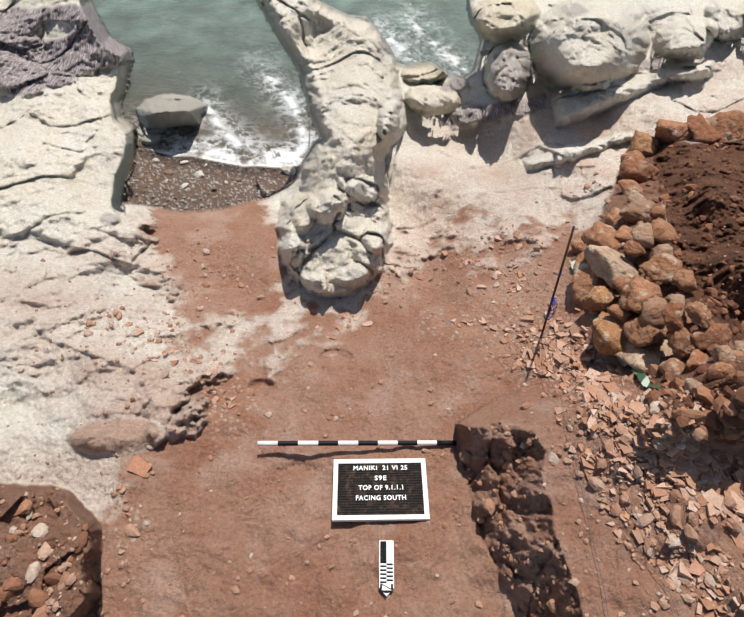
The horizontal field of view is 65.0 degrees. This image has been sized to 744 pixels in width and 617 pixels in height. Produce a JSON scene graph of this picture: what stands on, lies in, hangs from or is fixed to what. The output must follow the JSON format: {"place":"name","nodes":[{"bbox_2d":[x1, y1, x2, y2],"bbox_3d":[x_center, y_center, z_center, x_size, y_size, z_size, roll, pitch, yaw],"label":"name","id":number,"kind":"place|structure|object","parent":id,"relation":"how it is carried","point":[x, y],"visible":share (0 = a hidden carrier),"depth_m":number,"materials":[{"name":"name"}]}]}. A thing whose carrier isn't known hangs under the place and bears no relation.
{"place":"outdoors","nodes":[
{"label":"outdoors","id":0,"kind":"place"},
{"bbox_2d":[0,0,743,616],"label":"terrain","id":1,"kind":"structure","parent":0,"point":[506,162],"depth_m":3.95,"materials":[{"name":"brown soil"}]},
{"bbox_2d":[257,440,455,445],"bbox_3d":[-0.070,0.679,2.943,0.999,0.094,0.025,-2,50,-1],"label":"ranging pole","id":2,"kind":"object","parent":1,"relation":"on","point":[359,443],"visible":0.98,"depth_m":2.93,"materials":[{"name":"black"}]},
{"bbox_2d":[0,139,743,616],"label":"pebbles","id":3,"kind":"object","parent":1,"relation":"on","point":[708,431],"depth_m":2.35,"materials":[{"name":"brown stone"}]},
{"bbox_2d":[7,0,743,506],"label":"coastal rock","id":4,"kind":"object","parent":1,"relation":"on","point":[125,52],"visible":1,"depth_m":6.62,"materials":[{"name":"grey stone"}]},
{"bbox_2d":[332,458,429,521],"bbox_3d":[0.039,0.863,2.789,0.450,0.022,0.300,-1,50,0],"label":"letter board sign","id":5,"kind":"object","parent":1,"relation":"on","point":[364,490],"visible":1,"depth_m":2.78,"materials":[{"name":"plastic"}]},
{"bbox_2d":[379,540,393,595],"bbox_3d":[0.064,1.134,2.555,0.064,0.004,0.232,1,50,0],"label":"north arrow scale","id":6,"kind":"object","parent":1,"relation":"on","point":[386,567],"visible":0.98,"depth_m":2.56,"materials":[{"name":"white plastic"}]},
{"bbox_2d":[125,230,743,616],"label":"pottery sherds","id":7,"kind":"object","parent":1,"relation":"on","point":[713,483],"visible":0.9,"depth_m":2.28,"materials":[{"name":"brown ceramic"}]},
{"bbox_2d":[540,226,574,337],"bbox_3d":[0.974,-0.086,3.088,0.063,0.905,0.038,26,55,20],"label":"iron stake with string","id":8,"kind":"object","parent":1,"relation":"on","point":[557,281],"visible":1,"depth_m":3.08,"materials":[{"name":"black metal"}]},
{"bbox_2d":[543,328,678,616],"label":"trench strings","id":9,"kind":"object","parent":1,"relation":"on","point":[582,492],"visible":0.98,"depth_m":2.26,"materials":[{"name":"grey fabric"}]},
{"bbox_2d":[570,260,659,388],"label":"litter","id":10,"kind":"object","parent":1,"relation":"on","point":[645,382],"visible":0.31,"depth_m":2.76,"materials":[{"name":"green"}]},
{"bbox_2d":[570,110,743,392],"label":"stone pile","id":11,"kind":"object","parent":1,"relation":"on","point":[641,343],"visible":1,"depth_m":3.19,"materials":[{"name":"brown stone"}]}
]}

